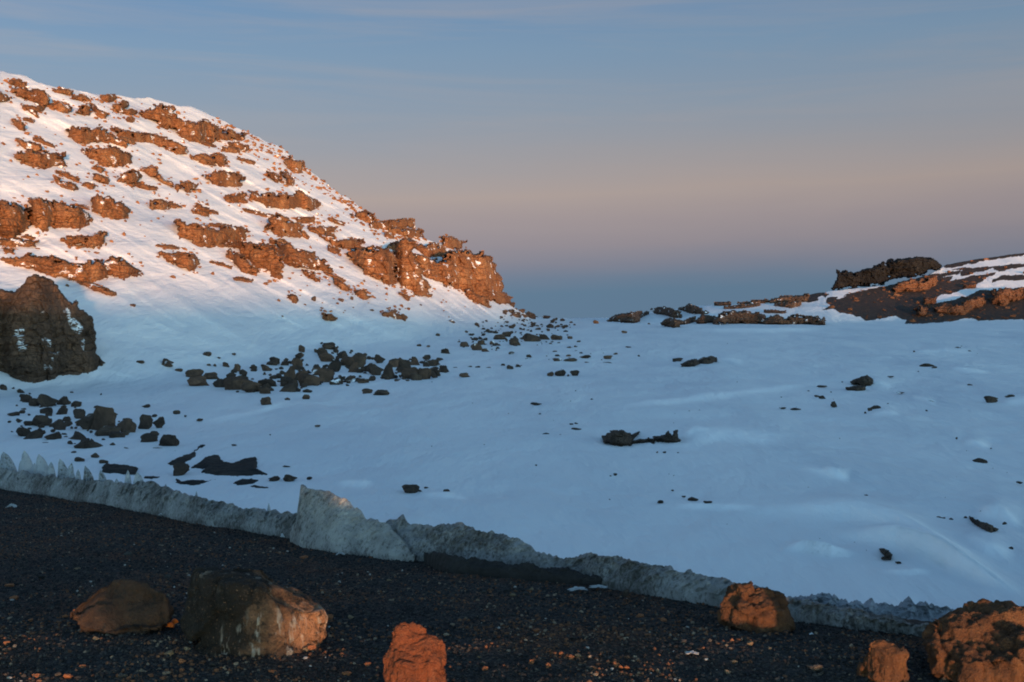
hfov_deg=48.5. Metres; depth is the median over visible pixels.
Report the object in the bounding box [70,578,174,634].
boulder
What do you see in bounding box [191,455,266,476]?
cinder patch
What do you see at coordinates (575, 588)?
snow patch
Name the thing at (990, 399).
rock
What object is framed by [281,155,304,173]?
rock outcrop
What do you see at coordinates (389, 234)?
rock outcrop
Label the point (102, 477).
ice spike
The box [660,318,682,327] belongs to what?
rock outcrop
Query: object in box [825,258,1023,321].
scree
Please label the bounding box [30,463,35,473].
ice spike
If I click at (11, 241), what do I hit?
rock outcrop
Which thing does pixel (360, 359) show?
boulder
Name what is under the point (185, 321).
hill
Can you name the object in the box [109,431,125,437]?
boulder
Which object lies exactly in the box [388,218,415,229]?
rock outcrop
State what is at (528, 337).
boulder
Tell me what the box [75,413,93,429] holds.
boulder
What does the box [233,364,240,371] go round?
boulder
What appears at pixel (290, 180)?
rock outcrop
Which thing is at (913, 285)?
rock outcrop
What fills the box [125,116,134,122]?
rock outcrop
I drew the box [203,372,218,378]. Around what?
boulder
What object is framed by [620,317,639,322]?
rock outcrop
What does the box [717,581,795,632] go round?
boulder
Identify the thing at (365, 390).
boulder
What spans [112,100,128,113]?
rock outcrop
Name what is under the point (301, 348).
boulder
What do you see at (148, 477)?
cinder patch
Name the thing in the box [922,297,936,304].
rock outcrop
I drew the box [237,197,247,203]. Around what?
rock outcrop
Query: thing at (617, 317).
rock outcrop
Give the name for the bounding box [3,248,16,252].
rock outcrop
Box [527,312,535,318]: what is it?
boulder
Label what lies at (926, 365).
rock
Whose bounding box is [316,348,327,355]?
boulder
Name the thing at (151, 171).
rock outcrop
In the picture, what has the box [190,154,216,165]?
rock outcrop
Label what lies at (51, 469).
ice spike
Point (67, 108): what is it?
rock outcrop
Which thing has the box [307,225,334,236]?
rock outcrop
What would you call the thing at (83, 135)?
rock outcrop
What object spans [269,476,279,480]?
boulder
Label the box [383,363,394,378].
boulder
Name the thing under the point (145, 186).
rock outcrop
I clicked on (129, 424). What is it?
boulder
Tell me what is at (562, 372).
boulder
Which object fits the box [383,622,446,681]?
boulder
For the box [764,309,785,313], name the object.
rock outcrop
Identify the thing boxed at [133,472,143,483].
ice spike
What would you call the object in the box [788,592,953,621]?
ice mass
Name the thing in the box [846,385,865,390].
rock outcrop
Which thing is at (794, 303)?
rock outcrop
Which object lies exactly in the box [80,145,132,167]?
rock outcrop
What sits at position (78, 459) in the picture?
boulder
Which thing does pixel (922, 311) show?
rock outcrop
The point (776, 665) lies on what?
gravel ground
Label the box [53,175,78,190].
rock outcrop
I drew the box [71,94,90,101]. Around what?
rock outcrop
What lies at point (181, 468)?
boulder
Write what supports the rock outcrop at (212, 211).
on the hill at (185, 321)
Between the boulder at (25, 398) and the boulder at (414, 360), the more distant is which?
the boulder at (414, 360)
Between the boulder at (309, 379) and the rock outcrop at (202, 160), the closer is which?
the boulder at (309, 379)
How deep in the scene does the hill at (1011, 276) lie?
850.37 m
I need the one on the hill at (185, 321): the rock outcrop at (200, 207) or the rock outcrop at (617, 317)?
the rock outcrop at (200, 207)
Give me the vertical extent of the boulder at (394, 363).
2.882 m
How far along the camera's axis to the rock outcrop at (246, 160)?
714.04 m
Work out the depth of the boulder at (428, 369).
313.77 m
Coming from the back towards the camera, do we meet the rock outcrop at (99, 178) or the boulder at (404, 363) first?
the rock outcrop at (99, 178)
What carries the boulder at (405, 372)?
on the snowfield
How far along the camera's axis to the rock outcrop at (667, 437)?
172.90 m
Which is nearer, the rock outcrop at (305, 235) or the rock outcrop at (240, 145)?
the rock outcrop at (305, 235)
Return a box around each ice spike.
[0,452,16,470]
[21,451,32,471]
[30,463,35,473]
[36,454,47,475]
[46,462,55,475]
[57,459,66,478]
[66,463,74,477]
[75,470,80,479]
[83,466,93,480]
[98,470,105,481]
[124,470,131,483]
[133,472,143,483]
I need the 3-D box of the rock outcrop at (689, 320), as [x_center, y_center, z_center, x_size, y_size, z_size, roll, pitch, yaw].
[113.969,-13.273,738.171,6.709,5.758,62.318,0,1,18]
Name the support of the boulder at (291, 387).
on the snowfield
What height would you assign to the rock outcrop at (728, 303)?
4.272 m
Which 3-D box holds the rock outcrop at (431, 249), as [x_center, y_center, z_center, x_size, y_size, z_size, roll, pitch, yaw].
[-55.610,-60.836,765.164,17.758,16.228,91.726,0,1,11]
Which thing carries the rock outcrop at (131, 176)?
on the hill at (185, 321)
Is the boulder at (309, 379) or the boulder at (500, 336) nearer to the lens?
the boulder at (309, 379)
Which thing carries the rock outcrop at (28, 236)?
on the hill at (185, 321)
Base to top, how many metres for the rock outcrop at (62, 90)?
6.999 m
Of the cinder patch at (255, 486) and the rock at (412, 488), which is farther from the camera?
the cinder patch at (255, 486)
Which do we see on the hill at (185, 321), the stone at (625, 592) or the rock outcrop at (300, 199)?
the rock outcrop at (300, 199)
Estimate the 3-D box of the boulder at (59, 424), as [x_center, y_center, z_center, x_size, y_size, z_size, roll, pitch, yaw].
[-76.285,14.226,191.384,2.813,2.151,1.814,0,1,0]
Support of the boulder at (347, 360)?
on the snowfield
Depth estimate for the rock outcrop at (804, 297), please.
852.89 m
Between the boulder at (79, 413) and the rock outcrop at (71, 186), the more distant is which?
the rock outcrop at (71, 186)
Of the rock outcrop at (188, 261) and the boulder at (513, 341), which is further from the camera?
the boulder at (513, 341)
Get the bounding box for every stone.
[32,673,44,676]
[63,674,72,678]
[164,650,173,655]
[166,622,173,627]
[307,645,315,650]
[342,671,351,675]
[623,589,628,596]
[807,664,822,671]
[939,677,949,681]
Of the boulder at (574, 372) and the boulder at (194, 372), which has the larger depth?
the boulder at (574, 372)
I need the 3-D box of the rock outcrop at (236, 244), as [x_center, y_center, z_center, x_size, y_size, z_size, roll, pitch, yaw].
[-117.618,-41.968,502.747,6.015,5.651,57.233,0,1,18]
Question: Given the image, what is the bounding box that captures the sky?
[0,0,1023,317]
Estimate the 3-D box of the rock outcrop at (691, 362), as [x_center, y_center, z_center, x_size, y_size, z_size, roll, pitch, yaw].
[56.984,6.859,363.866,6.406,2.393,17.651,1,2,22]
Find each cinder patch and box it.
[102,463,137,474]
[144,476,159,478]
[168,444,205,464]
[175,479,215,485]
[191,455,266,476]
[233,478,257,484]
[250,485,267,487]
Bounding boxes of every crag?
[0,274,104,382]
[831,261,896,289]
[885,256,941,278]
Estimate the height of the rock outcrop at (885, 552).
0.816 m
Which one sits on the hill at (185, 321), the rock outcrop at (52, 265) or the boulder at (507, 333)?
the rock outcrop at (52, 265)
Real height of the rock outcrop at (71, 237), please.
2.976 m
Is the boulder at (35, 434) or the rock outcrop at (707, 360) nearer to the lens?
the boulder at (35, 434)
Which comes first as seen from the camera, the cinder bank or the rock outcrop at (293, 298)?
the cinder bank
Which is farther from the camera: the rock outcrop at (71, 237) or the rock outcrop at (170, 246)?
the rock outcrop at (170, 246)
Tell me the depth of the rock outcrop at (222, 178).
611.69 m
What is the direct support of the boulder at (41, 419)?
on the snowfield
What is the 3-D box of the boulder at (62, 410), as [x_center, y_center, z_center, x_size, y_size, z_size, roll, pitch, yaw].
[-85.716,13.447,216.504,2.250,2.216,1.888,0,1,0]
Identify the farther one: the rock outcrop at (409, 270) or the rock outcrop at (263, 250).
the rock outcrop at (409, 270)
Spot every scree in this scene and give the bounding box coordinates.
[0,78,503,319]
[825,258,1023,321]
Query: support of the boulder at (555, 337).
on the snowfield
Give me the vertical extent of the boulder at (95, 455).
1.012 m
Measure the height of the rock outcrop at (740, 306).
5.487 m
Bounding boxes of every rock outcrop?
[0,91,11,102]
[0,199,30,237]
[0,237,38,247]
[0,252,108,282]
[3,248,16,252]
[9,79,26,86]
[9,86,49,105]
[11,118,26,131]
[14,148,67,169]
[15,138,41,152]
[20,103,45,111]
[21,234,35,238]
[22,106,39,117]
[23,117,34,123]
[24,161,43,168]
[24,197,92,232]
[33,137,57,147]
[52,87,73,95]
[53,102,72,113]
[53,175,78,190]
[54,170,79,181]
[60,231,107,248]
[65,124,127,147]
[66,235,75,239]
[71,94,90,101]
[75,103,91,115]
[76,279,116,295]
[78,204,89,209]
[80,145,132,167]
[80,182,97,189]
[87,102,109,118]
[90,193,130,219]
[92,173,109,184]
[93,165,104,172]
[100,94,117,103]
[103,255,142,280]
[110,126,188,153]
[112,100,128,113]
[116,108,137,115]
[117,169,144,187]
[118,136,136,144]
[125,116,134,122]
[136,184,157,190]
[138,103,246,142]
[140,166,181,192]
[149,199,182,210]
[155,243,179,249]
[158,250,199,271]
[173,218,249,247]
[180,181,198,192]
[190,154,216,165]
[191,209,209,216]
[193,202,209,211]
[199,141,216,147]
[200,153,227,166]
[201,169,245,187]
[209,223,231,227]
[209,260,232,269]
[210,209,218,214]
[218,241,275,248]
[221,145,241,152]
[223,191,246,202]
[226,248,258,274]
[227,141,248,150]
[232,277,253,282]
[237,156,255,164]
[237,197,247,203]
[238,240,285,280]
[242,208,266,217]
[246,253,282,273]
[247,190,320,211]
[264,212,304,237]
[266,171,281,182]
[269,238,290,243]
[274,240,333,272]
[279,171,294,185]
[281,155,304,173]
[287,294,298,303]
[296,217,314,223]
[301,269,319,281]
[302,230,309,239]
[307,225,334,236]
[308,229,318,233]
[309,225,337,232]
[321,312,337,320]
[323,271,345,281]
[324,232,365,248]
[327,217,345,225]
[327,244,340,253]
[333,277,349,291]
[347,245,398,286]
[350,209,376,222]
[352,288,371,299]
[369,220,390,229]
[381,309,407,320]
[384,231,394,238]
[387,226,423,237]
[387,244,395,249]
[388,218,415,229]
[388,238,432,296]
[398,292,410,300]
[409,237,446,257]
[415,249,507,304]
[439,234,466,249]
[460,288,491,307]
[489,292,512,304]
[602,430,639,446]
[607,311,648,321]
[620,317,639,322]
[631,430,680,443]
[650,306,682,317]
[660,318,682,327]
[678,303,708,313]
[681,316,695,324]
[681,359,699,366]
[695,314,714,323]
[698,356,716,363]
[712,310,825,324]
[714,301,730,305]
[724,303,760,308]
[737,293,809,304]
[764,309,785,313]
[774,300,801,307]
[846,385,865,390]
[850,375,872,385]
[879,548,892,559]
[891,275,937,292]
[913,305,927,316]
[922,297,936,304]
[933,294,985,314]
[963,283,975,288]
[969,516,997,532]
[990,287,1023,305]
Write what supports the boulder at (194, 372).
on the snowfield
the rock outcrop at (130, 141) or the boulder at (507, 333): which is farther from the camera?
the rock outcrop at (130, 141)
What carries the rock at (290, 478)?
on the snowfield
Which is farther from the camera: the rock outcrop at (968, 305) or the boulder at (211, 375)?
the rock outcrop at (968, 305)
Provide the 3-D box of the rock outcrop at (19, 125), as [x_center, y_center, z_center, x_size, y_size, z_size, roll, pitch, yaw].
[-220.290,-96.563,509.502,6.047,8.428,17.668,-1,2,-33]
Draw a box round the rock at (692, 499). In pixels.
[688,497,698,500]
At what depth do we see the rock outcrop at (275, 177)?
701.18 m
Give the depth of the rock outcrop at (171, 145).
622.61 m
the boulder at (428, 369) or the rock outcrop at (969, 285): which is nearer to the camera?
the boulder at (428, 369)
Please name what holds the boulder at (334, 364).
on the snowfield
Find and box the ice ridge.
[0,468,928,636]
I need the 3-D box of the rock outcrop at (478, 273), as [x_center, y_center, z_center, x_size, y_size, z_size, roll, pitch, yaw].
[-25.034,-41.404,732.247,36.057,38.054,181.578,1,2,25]
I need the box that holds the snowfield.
[0,317,1023,609]
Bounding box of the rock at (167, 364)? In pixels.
[161,361,172,366]
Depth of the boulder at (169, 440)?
165.72 m
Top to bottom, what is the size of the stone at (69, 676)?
0.027 m
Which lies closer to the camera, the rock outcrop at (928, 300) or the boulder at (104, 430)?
the boulder at (104, 430)
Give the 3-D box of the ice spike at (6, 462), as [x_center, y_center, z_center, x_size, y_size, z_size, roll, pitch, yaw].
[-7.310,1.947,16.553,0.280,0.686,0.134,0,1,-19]
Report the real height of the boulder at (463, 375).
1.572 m
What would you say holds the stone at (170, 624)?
on the gravel ground
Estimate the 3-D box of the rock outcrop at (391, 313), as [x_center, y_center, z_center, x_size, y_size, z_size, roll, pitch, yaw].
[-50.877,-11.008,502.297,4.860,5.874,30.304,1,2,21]
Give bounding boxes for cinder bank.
[424,551,602,584]
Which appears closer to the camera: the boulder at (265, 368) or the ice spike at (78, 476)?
the ice spike at (78, 476)
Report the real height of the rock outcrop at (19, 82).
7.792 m
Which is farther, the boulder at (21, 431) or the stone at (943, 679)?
the boulder at (21, 431)
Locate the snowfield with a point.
(790, 509)
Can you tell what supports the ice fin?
on the gravel ground
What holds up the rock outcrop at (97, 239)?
on the hill at (185, 321)
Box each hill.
[0,71,527,390]
[608,253,1023,326]
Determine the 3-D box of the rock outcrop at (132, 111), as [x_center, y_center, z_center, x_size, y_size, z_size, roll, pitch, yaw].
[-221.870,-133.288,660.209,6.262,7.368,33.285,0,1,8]
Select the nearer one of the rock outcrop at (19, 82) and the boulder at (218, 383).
the boulder at (218, 383)
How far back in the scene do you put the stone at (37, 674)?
5.02 m
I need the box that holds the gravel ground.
[0,489,950,681]
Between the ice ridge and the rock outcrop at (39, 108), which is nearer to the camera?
the ice ridge
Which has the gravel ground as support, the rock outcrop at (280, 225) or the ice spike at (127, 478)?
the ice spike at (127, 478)
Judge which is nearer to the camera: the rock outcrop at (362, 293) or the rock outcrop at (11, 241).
the rock outcrop at (11, 241)
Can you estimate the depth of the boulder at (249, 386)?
268.91 m
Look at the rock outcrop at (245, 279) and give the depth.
445.84 m
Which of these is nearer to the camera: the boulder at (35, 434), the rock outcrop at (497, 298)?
the boulder at (35, 434)
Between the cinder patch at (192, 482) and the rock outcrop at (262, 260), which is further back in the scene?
the rock outcrop at (262, 260)
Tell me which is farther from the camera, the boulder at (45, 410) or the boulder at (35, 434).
the boulder at (45, 410)
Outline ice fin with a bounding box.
[290,484,414,561]
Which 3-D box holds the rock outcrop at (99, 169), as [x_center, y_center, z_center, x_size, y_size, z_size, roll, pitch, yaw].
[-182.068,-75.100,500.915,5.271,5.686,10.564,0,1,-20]
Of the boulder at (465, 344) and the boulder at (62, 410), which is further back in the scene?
the boulder at (465, 344)
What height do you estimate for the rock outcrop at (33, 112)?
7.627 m
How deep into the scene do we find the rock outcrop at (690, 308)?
831.35 m
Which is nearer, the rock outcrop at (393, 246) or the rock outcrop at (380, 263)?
the rock outcrop at (380, 263)
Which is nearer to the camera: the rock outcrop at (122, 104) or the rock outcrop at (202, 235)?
the rock outcrop at (202, 235)
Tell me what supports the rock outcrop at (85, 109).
on the hill at (185, 321)
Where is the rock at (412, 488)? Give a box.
[402,484,419,492]
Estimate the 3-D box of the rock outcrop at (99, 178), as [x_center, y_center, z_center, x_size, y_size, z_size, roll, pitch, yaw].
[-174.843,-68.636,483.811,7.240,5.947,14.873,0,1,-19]
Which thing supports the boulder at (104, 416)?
on the snowfield
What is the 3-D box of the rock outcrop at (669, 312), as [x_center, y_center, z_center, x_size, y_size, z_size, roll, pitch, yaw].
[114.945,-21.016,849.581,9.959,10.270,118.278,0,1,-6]
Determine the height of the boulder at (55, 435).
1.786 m
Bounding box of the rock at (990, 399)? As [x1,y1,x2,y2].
[984,396,997,402]
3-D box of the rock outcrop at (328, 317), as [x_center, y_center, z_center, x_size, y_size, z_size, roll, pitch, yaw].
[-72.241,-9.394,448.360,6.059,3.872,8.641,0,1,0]
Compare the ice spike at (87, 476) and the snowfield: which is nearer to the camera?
the ice spike at (87, 476)
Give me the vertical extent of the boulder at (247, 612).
0.419 m
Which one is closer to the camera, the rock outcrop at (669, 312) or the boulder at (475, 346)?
the boulder at (475, 346)
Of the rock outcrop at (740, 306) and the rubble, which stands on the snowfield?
the rubble
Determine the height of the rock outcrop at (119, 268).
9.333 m
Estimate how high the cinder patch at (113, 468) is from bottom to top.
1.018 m
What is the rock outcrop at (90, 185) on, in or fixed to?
on the hill at (185, 321)
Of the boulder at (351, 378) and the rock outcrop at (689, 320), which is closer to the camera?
the boulder at (351, 378)
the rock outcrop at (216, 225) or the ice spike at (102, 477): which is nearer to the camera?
the ice spike at (102, 477)
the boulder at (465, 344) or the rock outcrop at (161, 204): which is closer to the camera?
the boulder at (465, 344)
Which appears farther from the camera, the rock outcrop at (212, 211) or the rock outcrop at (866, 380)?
the rock outcrop at (212, 211)
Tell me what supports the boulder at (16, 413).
on the snowfield
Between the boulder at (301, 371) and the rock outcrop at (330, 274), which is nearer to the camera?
the boulder at (301, 371)
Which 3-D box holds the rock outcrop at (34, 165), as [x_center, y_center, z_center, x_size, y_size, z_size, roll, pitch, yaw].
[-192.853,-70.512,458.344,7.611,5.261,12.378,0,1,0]
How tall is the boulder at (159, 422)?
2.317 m
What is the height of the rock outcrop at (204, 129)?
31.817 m
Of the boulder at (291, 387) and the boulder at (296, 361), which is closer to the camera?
the boulder at (291, 387)
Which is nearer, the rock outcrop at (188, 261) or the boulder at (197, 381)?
the boulder at (197, 381)
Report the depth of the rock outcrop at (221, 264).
452.80 m
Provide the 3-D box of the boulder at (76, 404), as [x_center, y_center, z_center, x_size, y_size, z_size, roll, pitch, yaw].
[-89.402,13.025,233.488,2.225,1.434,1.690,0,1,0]
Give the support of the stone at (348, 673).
on the gravel ground
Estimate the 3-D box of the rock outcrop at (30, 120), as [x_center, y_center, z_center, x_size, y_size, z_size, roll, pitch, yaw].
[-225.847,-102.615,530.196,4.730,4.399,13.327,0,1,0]
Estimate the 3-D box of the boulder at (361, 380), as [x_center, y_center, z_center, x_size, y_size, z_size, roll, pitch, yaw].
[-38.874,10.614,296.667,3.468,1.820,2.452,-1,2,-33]
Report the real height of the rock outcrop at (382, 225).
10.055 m
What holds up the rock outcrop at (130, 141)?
on the hill at (185, 321)
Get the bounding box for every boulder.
[0,384,6,389]
[7,411,19,415]
[16,427,30,435]
[20,394,31,402]
[23,421,32,425]
[23,430,43,438]
[28,398,38,405]
[32,415,51,425]
[37,394,58,406]
[40,407,52,413]
[44,431,61,439]
[52,419,66,429]
[56,406,67,414]
[57,396,70,404]
[65,421,72,426]
[70,431,86,439]
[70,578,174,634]
[71,401,81,406]
[73,408,85,418]
[74,438,102,448]
[74,457,84,461]
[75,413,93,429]
[90,406,116,429]
[91,453,98,457]
[96,425,120,435]
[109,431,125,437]
[117,418,136,432]
[138,414,152,428]
[140,433,157,441]
[152,417,164,427]
[158,434,179,445]
[173,462,189,475]
[180,565,327,657]
[185,369,203,376]
[187,376,208,385]
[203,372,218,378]
[213,380,223,386]
[223,376,252,389]
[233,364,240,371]
[241,382,261,391]
[258,379,276,386]
[259,387,270,393]
[260,396,271,404]
[262,365,271,370]
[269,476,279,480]
[279,383,300,391]
[284,365,295,378]
[291,357,302,366]
[296,369,306,375]
[297,373,319,385]
[298,345,304,351]
[302,394,309,398]
[311,367,320,374]
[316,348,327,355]
[318,368,334,381]
[319,352,334,361]
[322,342,335,349]
[327,360,341,371]
[340,356,354,365]
[344,375,356,381]
[348,362,358,371]
[354,353,366,367]
[356,378,368,382]
[362,388,372,393]
[366,363,383,373]
[373,390,388,394]
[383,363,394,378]
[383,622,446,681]
[388,360,398,366]
[396,359,410,370]
[401,367,417,378]
[410,356,419,364]
[418,368,431,378]
[418,370,429,379]
[425,360,438,365]
[439,365,448,372]
[441,349,449,353]
[459,373,469,376]
[460,342,468,346]
[471,343,481,349]
[477,340,485,344]
[494,334,506,338]
[502,331,511,336]
[509,337,520,344]
[522,333,539,341]
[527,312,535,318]
[539,334,548,339]
[551,334,561,339]
[555,369,565,375]
[563,358,576,361]
[570,370,578,375]
[603,355,611,358]
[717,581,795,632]
[857,639,909,681]
[922,598,1023,681]
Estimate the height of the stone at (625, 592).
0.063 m
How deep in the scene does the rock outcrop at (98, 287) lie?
351.94 m
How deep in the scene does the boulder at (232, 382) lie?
276.83 m
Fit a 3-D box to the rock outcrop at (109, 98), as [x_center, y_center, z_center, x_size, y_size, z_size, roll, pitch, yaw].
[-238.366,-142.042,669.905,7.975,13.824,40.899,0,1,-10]
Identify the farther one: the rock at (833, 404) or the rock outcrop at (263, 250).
the rock outcrop at (263, 250)
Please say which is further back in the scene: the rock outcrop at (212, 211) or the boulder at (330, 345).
the rock outcrop at (212, 211)
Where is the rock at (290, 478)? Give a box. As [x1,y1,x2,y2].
[284,474,296,481]
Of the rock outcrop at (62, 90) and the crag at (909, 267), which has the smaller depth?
the rock outcrop at (62, 90)
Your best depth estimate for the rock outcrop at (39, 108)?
551.45 m
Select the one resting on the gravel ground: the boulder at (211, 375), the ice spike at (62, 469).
the ice spike at (62, 469)
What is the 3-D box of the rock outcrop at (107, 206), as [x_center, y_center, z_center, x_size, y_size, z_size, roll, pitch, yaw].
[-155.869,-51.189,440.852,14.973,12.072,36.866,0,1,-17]
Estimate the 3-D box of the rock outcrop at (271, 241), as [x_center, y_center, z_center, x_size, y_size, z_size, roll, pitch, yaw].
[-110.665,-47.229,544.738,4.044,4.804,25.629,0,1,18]
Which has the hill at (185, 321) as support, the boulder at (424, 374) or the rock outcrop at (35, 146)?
the rock outcrop at (35, 146)
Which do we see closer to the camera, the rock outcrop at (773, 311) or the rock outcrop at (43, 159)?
the rock outcrop at (43, 159)
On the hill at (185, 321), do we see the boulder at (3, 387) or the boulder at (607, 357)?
the boulder at (3, 387)
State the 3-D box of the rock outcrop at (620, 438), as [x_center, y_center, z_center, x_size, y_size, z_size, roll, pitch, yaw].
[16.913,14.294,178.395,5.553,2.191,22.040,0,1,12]
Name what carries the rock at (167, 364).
on the hill at (185, 321)
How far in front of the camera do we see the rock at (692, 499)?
121.19 m
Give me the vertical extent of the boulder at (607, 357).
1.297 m
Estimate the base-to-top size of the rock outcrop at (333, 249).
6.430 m
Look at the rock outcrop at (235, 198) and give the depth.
582.72 m
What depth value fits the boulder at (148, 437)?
170.94 m
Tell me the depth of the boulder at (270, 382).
284.46 m
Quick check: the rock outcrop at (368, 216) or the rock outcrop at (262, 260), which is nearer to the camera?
the rock outcrop at (262, 260)
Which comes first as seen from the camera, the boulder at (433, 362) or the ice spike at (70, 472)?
the ice spike at (70, 472)
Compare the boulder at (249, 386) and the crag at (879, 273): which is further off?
the crag at (879, 273)
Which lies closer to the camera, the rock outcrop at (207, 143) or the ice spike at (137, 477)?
the ice spike at (137, 477)
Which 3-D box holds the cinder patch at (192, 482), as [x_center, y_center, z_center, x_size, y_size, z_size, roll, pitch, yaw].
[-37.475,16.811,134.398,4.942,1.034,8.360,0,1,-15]
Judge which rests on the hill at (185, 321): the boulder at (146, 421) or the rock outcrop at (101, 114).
the rock outcrop at (101, 114)
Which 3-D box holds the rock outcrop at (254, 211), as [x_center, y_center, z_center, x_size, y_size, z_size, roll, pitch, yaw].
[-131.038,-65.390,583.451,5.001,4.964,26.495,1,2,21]
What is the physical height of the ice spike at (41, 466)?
0.668 m
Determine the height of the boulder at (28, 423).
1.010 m
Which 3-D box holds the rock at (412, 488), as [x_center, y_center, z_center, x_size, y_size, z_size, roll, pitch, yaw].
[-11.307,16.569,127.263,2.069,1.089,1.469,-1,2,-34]
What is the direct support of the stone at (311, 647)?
on the gravel ground
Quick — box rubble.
[11,308,1007,550]
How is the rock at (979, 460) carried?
on the snowfield
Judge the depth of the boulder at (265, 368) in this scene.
333.36 m
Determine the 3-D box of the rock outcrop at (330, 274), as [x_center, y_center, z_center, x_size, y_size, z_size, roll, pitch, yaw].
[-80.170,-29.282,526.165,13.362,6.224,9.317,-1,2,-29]
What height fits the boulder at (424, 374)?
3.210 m
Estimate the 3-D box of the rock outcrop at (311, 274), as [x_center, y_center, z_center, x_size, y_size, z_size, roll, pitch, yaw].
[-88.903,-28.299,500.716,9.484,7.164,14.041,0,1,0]
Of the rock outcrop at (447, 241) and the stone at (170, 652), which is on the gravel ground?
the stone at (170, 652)
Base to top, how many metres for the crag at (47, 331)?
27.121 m
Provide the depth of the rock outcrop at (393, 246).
679.79 m
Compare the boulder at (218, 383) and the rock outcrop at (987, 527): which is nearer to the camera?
the rock outcrop at (987, 527)
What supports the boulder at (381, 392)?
on the snowfield
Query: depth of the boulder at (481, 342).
463.69 m
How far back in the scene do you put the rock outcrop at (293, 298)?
451.51 m
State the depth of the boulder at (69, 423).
197.11 m
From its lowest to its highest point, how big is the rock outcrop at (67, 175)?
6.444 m
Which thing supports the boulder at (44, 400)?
on the snowfield
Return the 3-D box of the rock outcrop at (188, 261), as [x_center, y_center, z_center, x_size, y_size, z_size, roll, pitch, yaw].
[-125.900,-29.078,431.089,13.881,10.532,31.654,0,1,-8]
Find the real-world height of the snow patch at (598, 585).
0.014 m
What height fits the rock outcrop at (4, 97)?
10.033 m
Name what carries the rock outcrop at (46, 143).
on the hill at (185, 321)
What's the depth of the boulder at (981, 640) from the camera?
5.04 m
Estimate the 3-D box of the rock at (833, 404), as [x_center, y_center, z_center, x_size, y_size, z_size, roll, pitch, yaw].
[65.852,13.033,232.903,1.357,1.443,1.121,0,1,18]
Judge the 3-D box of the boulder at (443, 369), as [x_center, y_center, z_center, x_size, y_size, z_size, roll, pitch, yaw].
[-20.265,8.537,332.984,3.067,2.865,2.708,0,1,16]
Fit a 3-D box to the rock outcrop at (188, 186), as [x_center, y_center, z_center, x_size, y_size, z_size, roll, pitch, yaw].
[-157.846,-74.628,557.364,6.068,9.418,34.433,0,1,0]
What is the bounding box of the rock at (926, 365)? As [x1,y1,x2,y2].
[919,363,934,366]
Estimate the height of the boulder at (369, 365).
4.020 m
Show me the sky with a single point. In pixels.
(609, 158)
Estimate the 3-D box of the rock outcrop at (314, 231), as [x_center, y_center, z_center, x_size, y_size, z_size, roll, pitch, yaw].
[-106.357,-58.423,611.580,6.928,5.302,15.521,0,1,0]
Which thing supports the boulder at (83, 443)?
on the snowfield
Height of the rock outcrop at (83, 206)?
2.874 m
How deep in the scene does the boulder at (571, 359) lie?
378.82 m
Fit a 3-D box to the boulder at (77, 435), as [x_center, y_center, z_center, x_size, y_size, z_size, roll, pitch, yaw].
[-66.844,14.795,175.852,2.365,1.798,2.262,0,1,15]
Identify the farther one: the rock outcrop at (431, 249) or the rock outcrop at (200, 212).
the rock outcrop at (431, 249)
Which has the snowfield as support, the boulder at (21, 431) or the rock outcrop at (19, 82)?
the boulder at (21, 431)
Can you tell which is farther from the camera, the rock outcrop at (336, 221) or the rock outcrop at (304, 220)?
the rock outcrop at (336, 221)
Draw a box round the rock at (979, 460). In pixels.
[972,458,987,462]
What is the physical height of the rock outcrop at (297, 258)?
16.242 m
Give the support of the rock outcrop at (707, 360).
on the snowfield
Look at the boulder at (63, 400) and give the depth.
237.54 m
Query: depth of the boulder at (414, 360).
358.97 m
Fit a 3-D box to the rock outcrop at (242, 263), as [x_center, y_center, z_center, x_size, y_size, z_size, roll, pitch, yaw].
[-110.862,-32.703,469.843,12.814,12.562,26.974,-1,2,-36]
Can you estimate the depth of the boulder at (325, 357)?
368.62 m
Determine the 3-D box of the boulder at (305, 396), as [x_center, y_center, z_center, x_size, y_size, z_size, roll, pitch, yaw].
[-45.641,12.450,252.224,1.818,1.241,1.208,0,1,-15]
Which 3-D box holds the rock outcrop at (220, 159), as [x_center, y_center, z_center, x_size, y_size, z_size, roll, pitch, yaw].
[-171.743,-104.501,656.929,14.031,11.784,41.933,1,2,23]
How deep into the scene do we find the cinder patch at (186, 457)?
153.49 m
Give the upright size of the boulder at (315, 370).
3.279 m
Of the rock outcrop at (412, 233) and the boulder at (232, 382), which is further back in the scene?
the rock outcrop at (412, 233)
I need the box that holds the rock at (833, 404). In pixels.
[830,401,836,406]
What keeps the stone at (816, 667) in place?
on the gravel ground
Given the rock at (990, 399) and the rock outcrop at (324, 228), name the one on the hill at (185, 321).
the rock outcrop at (324, 228)
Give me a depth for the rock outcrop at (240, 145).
740.91 m
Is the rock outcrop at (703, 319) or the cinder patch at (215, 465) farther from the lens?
the rock outcrop at (703, 319)
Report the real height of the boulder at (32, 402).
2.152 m
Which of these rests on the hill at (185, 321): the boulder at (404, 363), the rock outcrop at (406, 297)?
the rock outcrop at (406, 297)
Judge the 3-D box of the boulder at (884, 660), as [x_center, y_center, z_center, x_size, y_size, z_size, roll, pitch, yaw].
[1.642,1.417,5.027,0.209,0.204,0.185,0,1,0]
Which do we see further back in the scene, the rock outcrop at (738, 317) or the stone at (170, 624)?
the rock outcrop at (738, 317)
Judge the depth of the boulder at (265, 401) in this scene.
234.70 m
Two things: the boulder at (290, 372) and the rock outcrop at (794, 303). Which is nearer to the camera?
the boulder at (290, 372)

